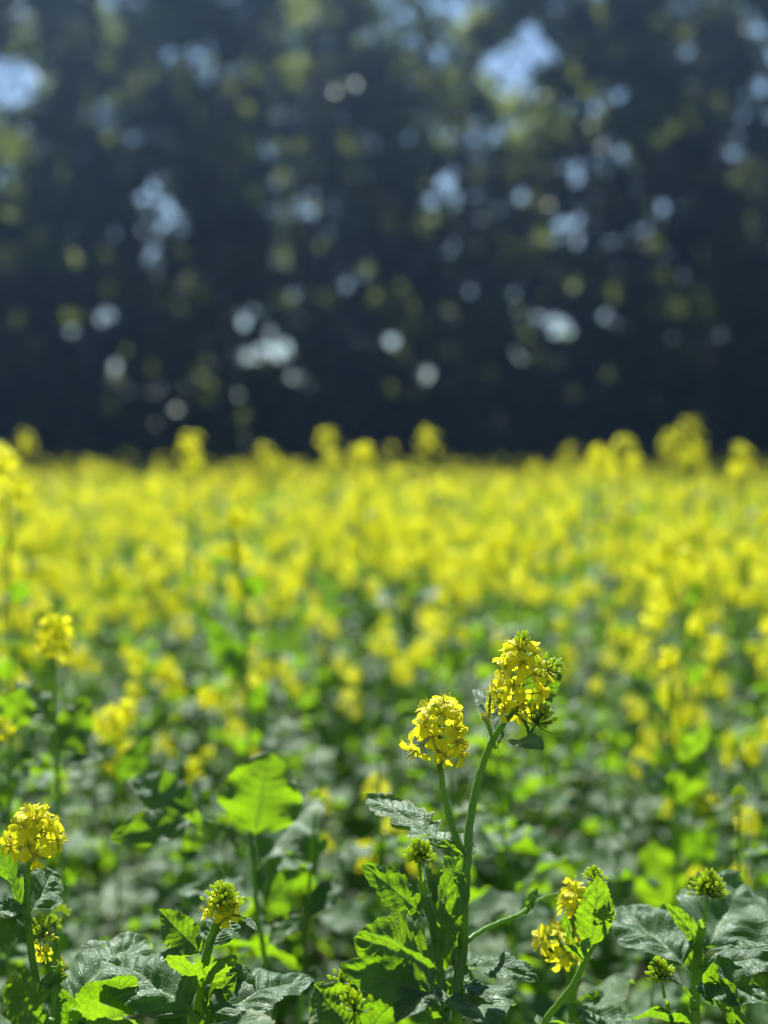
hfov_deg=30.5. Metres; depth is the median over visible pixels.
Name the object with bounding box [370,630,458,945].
mustard plant
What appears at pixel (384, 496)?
mustard plant
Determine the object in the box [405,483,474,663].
mustard plant
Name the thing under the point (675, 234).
broadleaf tree
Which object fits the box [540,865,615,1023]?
mustard plant
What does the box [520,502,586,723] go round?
mustard plant
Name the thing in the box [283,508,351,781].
mustard plant
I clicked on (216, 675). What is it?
mustard plant
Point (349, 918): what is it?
mustard plant
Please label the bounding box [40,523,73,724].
mustard plant
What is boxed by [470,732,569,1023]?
mustard plant
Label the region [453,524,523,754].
mustard plant
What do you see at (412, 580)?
mustard plant
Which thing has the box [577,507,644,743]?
mustard plant
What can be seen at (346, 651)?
mustard plant
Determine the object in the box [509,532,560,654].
mustard plant
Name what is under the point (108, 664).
mustard plant
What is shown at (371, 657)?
mustard plant
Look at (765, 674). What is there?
mustard plant
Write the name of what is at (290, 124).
deep wood
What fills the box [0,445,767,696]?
mustard field
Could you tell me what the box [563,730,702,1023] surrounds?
mustard plant
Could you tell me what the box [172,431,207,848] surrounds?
mustard plant
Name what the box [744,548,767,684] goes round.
mustard plant
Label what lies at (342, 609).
mustard plant
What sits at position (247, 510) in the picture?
mustard plant
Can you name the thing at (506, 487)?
mustard plant
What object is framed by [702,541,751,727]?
mustard plant
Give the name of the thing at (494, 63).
sky
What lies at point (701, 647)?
mustard plant
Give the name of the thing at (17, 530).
mustard plant
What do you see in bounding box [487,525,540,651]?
mustard plant
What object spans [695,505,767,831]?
mustard plant
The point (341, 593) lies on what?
mustard plant
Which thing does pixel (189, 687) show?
mustard plant
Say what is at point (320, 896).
mustard plant
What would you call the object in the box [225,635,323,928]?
mustard plant
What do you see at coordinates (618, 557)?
mustard plant
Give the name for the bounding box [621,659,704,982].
mustard plant
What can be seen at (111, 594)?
mustard plant
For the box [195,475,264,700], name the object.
mustard plant
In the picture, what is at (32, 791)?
mustard plant
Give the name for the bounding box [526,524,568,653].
mustard plant
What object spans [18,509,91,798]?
mustard plant
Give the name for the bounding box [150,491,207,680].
mustard plant
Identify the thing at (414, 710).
mustard plant
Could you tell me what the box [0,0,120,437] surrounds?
broadleaf tree
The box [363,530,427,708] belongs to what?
mustard plant
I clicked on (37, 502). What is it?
mustard plant
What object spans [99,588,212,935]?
mustard plant
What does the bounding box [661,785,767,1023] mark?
mustard plant
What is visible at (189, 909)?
mustard plant
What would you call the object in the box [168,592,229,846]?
mustard plant
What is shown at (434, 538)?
mustard plant
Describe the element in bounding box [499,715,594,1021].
mustard plant
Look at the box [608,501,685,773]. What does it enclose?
mustard plant
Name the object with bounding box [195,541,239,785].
mustard plant
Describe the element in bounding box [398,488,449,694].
mustard plant
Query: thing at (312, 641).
mustard plant
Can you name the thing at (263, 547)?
mustard plant
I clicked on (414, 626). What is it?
mustard plant
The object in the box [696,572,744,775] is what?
mustard plant
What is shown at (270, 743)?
mustard plant
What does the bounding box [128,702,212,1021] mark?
mustard plant
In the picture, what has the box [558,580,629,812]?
mustard plant
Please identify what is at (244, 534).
mustard plant
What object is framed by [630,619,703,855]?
mustard plant
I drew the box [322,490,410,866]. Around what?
mustard plant
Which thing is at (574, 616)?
mustard plant
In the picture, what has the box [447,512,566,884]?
mustard plant
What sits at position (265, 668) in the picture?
mustard plant
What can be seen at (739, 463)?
mustard plant
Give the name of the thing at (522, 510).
mustard plant
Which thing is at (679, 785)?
mustard plant
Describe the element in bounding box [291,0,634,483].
broadleaf tree
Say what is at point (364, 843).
mustard plant
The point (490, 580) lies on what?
mustard plant
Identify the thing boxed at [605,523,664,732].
mustard plant
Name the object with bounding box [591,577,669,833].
mustard plant
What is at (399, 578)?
mustard plant
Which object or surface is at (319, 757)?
mustard plant
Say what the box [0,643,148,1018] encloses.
mustard plant
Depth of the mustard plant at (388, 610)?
4.73 m
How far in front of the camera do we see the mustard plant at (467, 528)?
4.55 m
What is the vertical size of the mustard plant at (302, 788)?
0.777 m
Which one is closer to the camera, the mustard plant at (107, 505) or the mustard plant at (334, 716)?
the mustard plant at (334, 716)
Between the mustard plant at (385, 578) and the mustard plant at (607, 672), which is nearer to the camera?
the mustard plant at (385, 578)
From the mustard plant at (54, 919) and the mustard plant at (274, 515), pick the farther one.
the mustard plant at (274, 515)
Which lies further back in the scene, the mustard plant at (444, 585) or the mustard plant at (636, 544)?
the mustard plant at (636, 544)
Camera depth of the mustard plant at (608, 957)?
2.40 m
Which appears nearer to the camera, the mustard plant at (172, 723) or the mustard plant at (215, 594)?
the mustard plant at (172, 723)
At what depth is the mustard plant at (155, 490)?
5.11 m
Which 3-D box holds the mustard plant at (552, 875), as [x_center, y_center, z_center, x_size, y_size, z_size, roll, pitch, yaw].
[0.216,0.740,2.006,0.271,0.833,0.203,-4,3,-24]
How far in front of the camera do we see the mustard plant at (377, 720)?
2.47 m
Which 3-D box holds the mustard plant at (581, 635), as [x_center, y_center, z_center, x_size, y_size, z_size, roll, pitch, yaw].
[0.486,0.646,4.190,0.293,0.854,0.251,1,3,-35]
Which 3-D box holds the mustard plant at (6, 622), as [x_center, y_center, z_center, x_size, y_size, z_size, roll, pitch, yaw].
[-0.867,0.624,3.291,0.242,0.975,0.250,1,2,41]
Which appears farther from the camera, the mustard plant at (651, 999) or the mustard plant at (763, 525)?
the mustard plant at (763, 525)
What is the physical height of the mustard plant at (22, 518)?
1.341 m
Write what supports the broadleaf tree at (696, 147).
on the ground
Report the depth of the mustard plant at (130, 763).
1.84 m
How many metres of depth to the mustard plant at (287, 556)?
5.91 m
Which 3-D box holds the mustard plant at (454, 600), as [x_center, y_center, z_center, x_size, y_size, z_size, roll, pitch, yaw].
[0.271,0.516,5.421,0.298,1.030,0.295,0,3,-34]
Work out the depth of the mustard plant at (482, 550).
3.50 m
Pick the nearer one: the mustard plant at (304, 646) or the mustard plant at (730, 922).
the mustard plant at (730, 922)
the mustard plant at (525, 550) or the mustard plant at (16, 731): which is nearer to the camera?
the mustard plant at (16, 731)
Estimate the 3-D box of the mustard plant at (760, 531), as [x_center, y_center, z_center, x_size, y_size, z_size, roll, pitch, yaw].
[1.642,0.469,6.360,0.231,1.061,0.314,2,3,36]
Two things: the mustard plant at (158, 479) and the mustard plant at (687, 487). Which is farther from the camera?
the mustard plant at (687, 487)
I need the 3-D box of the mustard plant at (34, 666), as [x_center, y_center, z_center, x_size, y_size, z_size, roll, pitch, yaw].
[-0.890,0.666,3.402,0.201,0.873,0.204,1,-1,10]
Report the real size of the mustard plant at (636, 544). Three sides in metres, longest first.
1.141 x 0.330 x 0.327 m
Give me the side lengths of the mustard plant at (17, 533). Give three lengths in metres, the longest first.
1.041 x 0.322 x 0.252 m
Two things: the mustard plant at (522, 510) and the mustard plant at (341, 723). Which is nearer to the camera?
the mustard plant at (341, 723)
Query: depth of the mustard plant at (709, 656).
4.75 m
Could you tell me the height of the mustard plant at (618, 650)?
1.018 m
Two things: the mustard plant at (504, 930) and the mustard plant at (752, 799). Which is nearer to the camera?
the mustard plant at (504, 930)
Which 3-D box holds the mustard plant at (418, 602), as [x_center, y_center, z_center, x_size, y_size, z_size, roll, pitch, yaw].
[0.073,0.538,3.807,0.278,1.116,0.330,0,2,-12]
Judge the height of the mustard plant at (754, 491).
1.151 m
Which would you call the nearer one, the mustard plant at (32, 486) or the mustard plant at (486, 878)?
the mustard plant at (486, 878)
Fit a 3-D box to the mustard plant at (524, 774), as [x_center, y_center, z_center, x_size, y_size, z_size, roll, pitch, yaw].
[0.242,0.608,2.896,0.313,1.045,0.342,1,5,2]
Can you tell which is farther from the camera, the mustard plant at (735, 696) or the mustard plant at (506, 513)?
the mustard plant at (506, 513)
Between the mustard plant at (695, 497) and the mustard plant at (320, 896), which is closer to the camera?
the mustard plant at (320, 896)
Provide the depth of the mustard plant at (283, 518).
5.22 m
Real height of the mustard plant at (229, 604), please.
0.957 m
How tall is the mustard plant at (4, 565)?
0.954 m
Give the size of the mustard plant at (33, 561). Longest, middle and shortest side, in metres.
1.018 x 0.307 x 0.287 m
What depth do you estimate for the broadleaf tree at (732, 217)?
34.05 m
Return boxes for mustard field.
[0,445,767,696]
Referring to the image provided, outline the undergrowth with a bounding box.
[0,333,767,491]
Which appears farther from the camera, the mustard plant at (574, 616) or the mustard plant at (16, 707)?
the mustard plant at (574, 616)
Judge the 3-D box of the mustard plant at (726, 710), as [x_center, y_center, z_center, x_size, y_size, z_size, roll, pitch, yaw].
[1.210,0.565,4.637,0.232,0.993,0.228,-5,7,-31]
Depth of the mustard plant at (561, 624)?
3.05 m
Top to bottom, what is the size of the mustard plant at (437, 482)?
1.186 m
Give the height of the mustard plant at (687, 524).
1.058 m
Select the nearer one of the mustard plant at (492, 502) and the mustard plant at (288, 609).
the mustard plant at (288, 609)
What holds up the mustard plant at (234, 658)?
on the ground
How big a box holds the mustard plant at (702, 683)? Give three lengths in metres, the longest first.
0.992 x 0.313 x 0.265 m
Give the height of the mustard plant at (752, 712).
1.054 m
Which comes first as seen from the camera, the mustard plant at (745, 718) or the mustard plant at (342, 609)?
the mustard plant at (745, 718)
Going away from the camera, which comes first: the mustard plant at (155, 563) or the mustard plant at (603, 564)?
the mustard plant at (155, 563)
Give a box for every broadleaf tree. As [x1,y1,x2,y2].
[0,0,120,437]
[0,0,233,474]
[33,0,366,476]
[159,0,490,472]
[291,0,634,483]
[468,0,755,464]
[547,0,767,473]
[655,0,767,405]
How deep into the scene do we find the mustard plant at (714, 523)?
5.76 m
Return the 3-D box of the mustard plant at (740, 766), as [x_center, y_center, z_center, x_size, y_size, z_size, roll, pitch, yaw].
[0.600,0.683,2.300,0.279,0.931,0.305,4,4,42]
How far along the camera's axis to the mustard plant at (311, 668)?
5.53 m
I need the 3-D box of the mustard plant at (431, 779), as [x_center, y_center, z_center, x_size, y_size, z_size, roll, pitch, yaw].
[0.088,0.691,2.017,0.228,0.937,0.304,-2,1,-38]
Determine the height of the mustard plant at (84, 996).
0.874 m
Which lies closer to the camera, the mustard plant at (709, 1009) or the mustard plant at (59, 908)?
the mustard plant at (59, 908)
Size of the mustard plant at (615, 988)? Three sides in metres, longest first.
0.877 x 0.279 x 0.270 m
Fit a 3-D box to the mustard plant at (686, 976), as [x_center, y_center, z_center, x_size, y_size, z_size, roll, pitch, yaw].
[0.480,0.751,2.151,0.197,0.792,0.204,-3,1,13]
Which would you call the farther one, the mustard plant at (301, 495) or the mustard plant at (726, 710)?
the mustard plant at (301, 495)
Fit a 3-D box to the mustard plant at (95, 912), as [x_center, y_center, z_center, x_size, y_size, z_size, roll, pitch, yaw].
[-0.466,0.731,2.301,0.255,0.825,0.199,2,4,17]
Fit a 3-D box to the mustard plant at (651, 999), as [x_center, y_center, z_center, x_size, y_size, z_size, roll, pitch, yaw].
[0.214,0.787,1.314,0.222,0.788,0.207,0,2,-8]
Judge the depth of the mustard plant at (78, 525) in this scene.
3.86 m
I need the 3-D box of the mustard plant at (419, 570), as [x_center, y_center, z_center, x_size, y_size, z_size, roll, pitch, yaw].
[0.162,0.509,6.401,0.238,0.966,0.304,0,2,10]
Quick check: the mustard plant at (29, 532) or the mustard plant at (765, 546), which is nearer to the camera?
the mustard plant at (29, 532)
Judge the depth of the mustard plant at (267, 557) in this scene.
4.42 m
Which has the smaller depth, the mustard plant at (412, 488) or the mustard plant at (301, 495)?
the mustard plant at (412, 488)
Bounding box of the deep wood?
[0,0,767,483]
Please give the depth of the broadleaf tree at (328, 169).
35.57 m
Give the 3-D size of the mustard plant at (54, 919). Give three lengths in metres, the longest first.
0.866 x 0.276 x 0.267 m
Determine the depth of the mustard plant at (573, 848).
1.90 m
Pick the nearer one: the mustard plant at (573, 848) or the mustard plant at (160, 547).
the mustard plant at (573, 848)
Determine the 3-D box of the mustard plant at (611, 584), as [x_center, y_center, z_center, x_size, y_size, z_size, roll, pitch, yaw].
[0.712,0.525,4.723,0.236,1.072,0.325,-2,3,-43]
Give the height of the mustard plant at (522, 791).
0.988 m
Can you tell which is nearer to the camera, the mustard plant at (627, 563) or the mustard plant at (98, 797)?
the mustard plant at (98, 797)
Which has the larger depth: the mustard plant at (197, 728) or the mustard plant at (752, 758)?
the mustard plant at (197, 728)
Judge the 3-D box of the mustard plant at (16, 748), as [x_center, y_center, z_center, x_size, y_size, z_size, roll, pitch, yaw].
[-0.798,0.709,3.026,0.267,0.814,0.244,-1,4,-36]
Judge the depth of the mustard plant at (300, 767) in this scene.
3.97 m
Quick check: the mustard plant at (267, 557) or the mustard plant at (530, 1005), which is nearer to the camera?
the mustard plant at (530, 1005)
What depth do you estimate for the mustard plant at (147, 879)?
2.44 m
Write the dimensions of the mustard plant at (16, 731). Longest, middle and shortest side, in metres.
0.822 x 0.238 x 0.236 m
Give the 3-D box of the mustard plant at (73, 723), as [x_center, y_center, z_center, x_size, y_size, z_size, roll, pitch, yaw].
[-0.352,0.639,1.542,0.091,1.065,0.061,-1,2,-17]
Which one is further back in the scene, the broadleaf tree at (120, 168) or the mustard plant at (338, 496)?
the broadleaf tree at (120, 168)
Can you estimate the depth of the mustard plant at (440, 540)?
4.25 m
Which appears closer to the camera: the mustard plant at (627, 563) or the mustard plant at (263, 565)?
the mustard plant at (263, 565)
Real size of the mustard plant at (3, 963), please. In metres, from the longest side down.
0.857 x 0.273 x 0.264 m
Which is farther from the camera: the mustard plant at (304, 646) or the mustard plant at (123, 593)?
the mustard plant at (304, 646)
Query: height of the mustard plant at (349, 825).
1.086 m
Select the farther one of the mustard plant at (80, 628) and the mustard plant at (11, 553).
the mustard plant at (80, 628)
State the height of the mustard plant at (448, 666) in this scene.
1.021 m
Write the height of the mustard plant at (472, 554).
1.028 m
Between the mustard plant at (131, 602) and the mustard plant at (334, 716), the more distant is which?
the mustard plant at (131, 602)
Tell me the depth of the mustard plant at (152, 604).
6.06 m
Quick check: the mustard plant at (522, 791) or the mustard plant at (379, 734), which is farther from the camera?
the mustard plant at (379, 734)
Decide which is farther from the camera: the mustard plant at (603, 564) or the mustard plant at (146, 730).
the mustard plant at (603, 564)
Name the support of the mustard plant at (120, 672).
on the ground
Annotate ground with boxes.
[0,513,766,1023]
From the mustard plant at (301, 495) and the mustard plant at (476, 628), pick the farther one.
the mustard plant at (301, 495)
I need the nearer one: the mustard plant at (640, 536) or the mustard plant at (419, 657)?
the mustard plant at (419, 657)
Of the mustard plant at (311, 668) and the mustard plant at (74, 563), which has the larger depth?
the mustard plant at (311, 668)
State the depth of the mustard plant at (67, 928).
1.42 m
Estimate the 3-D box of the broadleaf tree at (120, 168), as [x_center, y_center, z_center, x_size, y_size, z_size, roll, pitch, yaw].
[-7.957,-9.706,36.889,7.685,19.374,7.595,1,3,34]
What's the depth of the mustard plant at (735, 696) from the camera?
3.31 m
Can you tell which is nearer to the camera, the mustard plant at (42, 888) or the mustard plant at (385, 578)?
the mustard plant at (42, 888)
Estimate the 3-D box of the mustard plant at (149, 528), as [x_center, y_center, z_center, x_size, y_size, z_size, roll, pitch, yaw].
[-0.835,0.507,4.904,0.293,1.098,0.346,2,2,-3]
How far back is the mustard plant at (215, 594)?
6.36 m
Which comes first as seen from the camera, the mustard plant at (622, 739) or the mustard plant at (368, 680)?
the mustard plant at (622, 739)
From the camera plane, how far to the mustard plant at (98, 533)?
5.39 m
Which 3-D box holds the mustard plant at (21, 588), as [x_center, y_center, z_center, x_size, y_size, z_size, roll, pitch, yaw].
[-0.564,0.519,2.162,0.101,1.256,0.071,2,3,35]
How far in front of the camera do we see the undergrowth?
35.15 m
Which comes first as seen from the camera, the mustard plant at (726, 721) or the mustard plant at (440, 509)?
the mustard plant at (726, 721)
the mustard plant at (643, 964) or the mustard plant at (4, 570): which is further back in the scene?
the mustard plant at (4, 570)
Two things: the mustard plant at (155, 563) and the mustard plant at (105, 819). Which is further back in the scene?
the mustard plant at (155, 563)
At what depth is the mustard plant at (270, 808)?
1.33 m
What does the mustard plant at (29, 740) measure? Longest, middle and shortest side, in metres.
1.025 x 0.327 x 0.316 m
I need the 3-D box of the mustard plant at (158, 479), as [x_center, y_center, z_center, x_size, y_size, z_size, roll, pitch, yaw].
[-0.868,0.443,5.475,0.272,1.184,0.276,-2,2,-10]
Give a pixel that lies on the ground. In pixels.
(346, 955)
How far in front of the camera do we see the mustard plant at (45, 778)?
1.67 m
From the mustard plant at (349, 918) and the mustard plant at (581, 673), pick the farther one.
the mustard plant at (581, 673)
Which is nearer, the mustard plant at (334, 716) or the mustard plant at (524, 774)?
the mustard plant at (524, 774)
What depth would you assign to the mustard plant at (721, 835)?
2.83 m
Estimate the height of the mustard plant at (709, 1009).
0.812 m
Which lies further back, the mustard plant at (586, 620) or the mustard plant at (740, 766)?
the mustard plant at (586, 620)
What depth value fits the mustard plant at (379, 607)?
6.21 m
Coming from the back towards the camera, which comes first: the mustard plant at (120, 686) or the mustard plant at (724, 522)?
the mustard plant at (724, 522)
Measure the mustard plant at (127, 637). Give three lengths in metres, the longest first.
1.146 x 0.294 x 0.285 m
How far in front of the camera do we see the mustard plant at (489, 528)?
4.93 m
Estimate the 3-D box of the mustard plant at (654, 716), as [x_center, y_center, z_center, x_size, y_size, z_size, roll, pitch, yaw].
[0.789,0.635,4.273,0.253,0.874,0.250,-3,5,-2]
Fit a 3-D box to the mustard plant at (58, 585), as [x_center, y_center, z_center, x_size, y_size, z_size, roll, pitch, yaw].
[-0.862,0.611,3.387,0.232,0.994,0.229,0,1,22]
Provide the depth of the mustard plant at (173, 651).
3.01 m
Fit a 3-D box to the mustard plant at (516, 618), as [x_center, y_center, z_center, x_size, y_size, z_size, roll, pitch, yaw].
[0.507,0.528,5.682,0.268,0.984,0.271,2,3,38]
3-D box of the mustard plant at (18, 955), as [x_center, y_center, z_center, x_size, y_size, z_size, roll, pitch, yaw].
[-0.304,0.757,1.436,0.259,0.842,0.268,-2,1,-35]
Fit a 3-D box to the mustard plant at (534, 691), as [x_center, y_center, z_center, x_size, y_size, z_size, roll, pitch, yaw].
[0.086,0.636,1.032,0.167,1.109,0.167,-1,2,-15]
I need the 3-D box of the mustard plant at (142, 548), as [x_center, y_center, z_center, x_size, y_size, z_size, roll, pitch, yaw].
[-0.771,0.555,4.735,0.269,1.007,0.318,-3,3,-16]
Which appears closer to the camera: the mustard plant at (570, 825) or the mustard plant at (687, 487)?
the mustard plant at (570, 825)
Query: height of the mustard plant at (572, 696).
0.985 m
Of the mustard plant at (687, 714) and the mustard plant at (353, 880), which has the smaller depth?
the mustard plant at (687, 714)
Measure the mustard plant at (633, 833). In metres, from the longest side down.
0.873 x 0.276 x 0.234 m
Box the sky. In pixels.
[0,0,767,457]
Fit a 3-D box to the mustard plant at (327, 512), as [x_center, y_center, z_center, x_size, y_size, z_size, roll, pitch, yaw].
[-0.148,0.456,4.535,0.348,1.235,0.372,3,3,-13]
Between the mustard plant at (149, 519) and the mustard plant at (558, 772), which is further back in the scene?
the mustard plant at (149, 519)
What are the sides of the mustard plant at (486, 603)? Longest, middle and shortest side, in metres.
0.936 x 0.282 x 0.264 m
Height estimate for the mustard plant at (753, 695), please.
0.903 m
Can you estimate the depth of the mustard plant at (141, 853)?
3.12 m
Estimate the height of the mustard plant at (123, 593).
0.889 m
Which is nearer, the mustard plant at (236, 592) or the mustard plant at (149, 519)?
the mustard plant at (236, 592)
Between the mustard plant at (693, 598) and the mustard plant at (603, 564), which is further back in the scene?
the mustard plant at (603, 564)
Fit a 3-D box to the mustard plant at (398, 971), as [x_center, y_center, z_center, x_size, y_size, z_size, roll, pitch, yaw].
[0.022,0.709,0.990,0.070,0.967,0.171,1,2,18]
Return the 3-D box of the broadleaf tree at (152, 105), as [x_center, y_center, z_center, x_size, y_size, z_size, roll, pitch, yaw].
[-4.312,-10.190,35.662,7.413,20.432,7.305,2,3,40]
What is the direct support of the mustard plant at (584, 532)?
on the ground
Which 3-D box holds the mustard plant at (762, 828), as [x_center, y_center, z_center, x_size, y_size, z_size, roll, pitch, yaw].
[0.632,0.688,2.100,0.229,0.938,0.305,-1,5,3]
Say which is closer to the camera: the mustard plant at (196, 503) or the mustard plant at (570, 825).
the mustard plant at (570, 825)
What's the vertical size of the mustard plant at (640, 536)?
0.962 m
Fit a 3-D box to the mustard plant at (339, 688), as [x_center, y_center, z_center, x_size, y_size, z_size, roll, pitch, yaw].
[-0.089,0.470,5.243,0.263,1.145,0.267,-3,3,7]
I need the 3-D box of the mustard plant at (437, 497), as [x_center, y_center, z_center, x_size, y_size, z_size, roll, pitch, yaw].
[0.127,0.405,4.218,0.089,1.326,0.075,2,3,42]
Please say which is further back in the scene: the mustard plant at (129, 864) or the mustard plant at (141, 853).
the mustard plant at (129, 864)
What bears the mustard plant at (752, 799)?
on the ground
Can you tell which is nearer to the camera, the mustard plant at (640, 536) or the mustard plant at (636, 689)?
the mustard plant at (636, 689)
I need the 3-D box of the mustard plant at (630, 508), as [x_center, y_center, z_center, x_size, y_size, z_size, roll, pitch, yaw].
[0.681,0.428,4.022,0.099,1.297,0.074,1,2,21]
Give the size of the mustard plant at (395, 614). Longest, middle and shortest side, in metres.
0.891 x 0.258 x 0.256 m
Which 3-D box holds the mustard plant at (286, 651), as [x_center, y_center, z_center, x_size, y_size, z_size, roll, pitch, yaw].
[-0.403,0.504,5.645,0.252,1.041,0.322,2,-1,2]
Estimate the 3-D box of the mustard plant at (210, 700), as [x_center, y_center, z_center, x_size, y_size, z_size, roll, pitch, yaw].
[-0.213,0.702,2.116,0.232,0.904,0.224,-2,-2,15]
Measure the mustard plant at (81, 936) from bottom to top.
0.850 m
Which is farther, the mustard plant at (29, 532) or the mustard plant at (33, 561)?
the mustard plant at (33, 561)
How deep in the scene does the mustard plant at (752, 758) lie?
2.21 m
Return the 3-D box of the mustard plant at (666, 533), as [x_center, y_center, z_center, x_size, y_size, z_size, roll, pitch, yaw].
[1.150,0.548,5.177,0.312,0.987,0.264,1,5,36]
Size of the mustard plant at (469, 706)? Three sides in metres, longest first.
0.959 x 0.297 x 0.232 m
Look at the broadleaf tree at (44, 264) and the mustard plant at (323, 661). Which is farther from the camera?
the broadleaf tree at (44, 264)
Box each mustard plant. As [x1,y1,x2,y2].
[0,441,34,1016]
[0,484,60,790]
[0,513,58,790]
[0,520,58,683]
[0,523,43,690]
[0,544,21,773]
[0,544,59,813]
[0,552,55,791]
[0,552,59,736]
[0,560,66,749]
[0,574,53,912]
[0,588,129,971]
[0,608,51,791]
[0,640,38,826]
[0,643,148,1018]
[0,656,94,972]
[0,669,26,876]
[0,688,45,1018]
[0,690,85,996]
[0,713,111,1008]
[0,801,69,1023]
[0,846,69,1016]
[0,847,81,1010]
[0,904,71,1023]
[1,657,64,872]
[2,524,33,607]
[2,543,23,658]
[2,558,104,890]
[8,499,54,625]
[9,846,97,1017]
[10,428,42,682]
[10,504,93,879]
[11,482,65,723]
[15,574,124,966]
[15,611,104,972]
[16,533,72,803]
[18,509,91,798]
[31,525,113,853]
[34,485,109,724]
[36,546,80,742]
[38,749,112,1007]
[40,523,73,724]
[44,913,127,1015]
[53,478,112,726]
[54,931,152,1023]
[57,713,136,946]
[59,534,106,712]
[63,576,126,874]
[63,597,151,915]
[70,488,148,813]
[71,557,136,858]
[73,516,142,760]
[82,486,152,706]
[82,698,153,934]
[83,650,242,1023]
[95,526,138,742]
[99,519,139,658]
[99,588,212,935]
[99,879,314,1023]
[100,500,189,790]
[101,567,167,851]
[102,568,173,819]
[103,475,165,746]
[105,566,233,949]
[107,520,206,876]
[109,528,188,770]
[110,752,328,1023]
[113,479,180,697]
[116,567,165,815]
[124,756,238,1023]
[127,474,187,690]
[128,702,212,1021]
[128,712,248,1023]
[133,522,175,679]
[134,595,220,864]
[135,539,262,957]
[140,543,171,701]
[144,498,220,718]
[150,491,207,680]
[151,523,206,734]
[152,558,211,725]
[159,549,230,846]
[166,498,222,743]
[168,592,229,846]
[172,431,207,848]
[172,584,271,956]
[177,815,269,971]
[180,673,264,965]
[180,820,276,1023]
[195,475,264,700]
[195,482,255,703]
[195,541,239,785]
[196,565,260,847]
[197,525,240,705]
[199,582,345,1023]
[202,747,268,966]
[203,533,304,906]
[203,657,345,1019]
[205,505,267,962]
[206,513,263,756]
[206,544,270,824]
[214,554,268,765]
[217,788,340,1023]
[221,646,302,1002]
[225,562,288,752]
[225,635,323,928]
[230,499,313,768]
[237,564,307,777]
[240,551,295,736]
[248,444,283,714]
[249,689,343,1023]
[252,508,314,738]
[257,533,294,697]
[261,566,315,778]
[264,519,310,732]
[264,693,343,1015]
[269,526,310,718]
[273,551,321,778]
[277,566,365,946]
[278,529,342,782]
[278,606,373,986]
[279,499,330,682]
[281,504,372,896]
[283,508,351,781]
[289,466,407,825]
[291,477,344,684]
[293,738,457,1023]
[296,520,360,932]
[297,499,376,807]
[299,509,358,690]
[308,968,395,1023]
[310,427,345,825]
[315,772,433,981]
[317,500,364,697]
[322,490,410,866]
[323,606,435,937]
[324,506,368,741]
[325,484,385,741]
[325,504,405,843]
[332,521,442,906]
[334,540,375,697]
[335,520,409,783]
[336,548,376,729]
[336,630,434,914]
[337,543,510,959]
[339,837,473,1023]
[343,442,378,902]
[343,469,398,671]
[346,536,437,937]
[349,496,396,678]
[351,525,407,756]
[352,519,427,778]
[352,641,453,1023]
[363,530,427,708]
[365,630,564,1023]
[368,506,463,876]
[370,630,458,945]
[371,483,440,743]
[372,540,414,711]
[381,557,421,764]
[385,524,426,693]
[386,672,498,1023]
[387,539,440,765]
[388,517,462,785]
[397,532,459,801]
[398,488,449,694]
[400,479,491,742]
[400,521,441,709]
[400,544,501,857]
[403,581,504,958]
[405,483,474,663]
[405,547,482,873]
[407,581,508,962]
[411,426,444,740]
[419,515,486,743]
[419,574,476,792]
[423,473,481,714]
[424,518,507,767]
[430,528,485,653]
[431,609,564,1000]
[431,744,538,982]
[438,488,505,698]
[441,578,499,819]
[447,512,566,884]
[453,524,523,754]
[456,741,568,1023]
[458,558,569,941]
[458,570,541,892]
[461,535,523,782]
[468,520,518,680]
[468,529,532,827]
[468,538,530,734]
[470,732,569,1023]
[470,742,549,1023]
[475,508,526,675]
[482,497,547,811]
[483,720,607,1023]
[485,523,535,624]
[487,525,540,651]
[492,527,586,892]
[494,482,563,736]
[497,741,588,1018]
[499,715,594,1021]
[507,617,603,953]
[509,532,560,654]
[511,538,583,821]
[515,587,592,818]
[520,487,577,647]
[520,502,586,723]
[523,476,599,735]
[524,577,605,883]
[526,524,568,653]
[528,597,636,988]
[531,875,634,1023]
[540,640,650,1003]
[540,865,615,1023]
[546,697,627,1019]
[551,499,603,741]
[554,549,604,755]
[555,521,598,723]
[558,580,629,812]
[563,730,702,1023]
[565,577,659,901]
[571,511,646,806]
[573,899,633,1023]
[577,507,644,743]
[578,511,633,719]
[580,443,619,842]
[582,625,687,977]
[583,536,632,721]
[584,539,647,787]
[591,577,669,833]
[592,541,675,845]
[597,562,658,821]
[598,535,656,710]
[598,656,661,982]
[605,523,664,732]
[606,434,641,798]
[606,488,688,824]
[607,528,671,744]
[607,537,661,754]
[607,559,724,907]
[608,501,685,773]
[608,580,678,830]
[611,868,767,1023]
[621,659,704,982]
[627,643,736,1008]
[628,574,729,1023]
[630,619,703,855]
[630,678,721,1011]
[630,746,744,1023]
[632,537,716,1008]
[637,540,690,696]
[641,662,767,1022]
[648,979,654,1023]
[651,482,707,695]
[653,488,727,771]
[654,505,695,673]
[654,521,707,731]
[658,417,707,734]
[659,520,734,797]
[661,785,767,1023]
[663,480,735,673]
[663,528,735,727]
[668,552,767,965]
[669,680,762,1008]
[671,536,760,831]
[671,550,737,737]
[672,531,767,865]
[681,786,759,1023]
[686,519,741,696]
[690,534,767,863]
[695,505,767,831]
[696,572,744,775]
[700,651,767,1023]
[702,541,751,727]
[706,547,767,869]
[707,513,765,727]
[708,593,767,866]
[708,622,767,1022]
[711,552,764,832]
[718,532,767,718]
[720,524,767,726]
[723,499,764,714]
[725,442,759,778]
[727,641,767,1019]
[731,863,751,887]
[732,709,767,979]
[733,601,767,783]
[737,684,767,890]
[742,666,767,870]
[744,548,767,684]
[748,487,767,741]
[758,514,767,700]
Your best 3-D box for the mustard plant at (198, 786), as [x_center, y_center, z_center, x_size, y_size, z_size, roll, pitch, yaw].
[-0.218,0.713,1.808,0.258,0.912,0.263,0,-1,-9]
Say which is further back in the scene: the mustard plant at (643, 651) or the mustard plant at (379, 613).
the mustard plant at (379, 613)

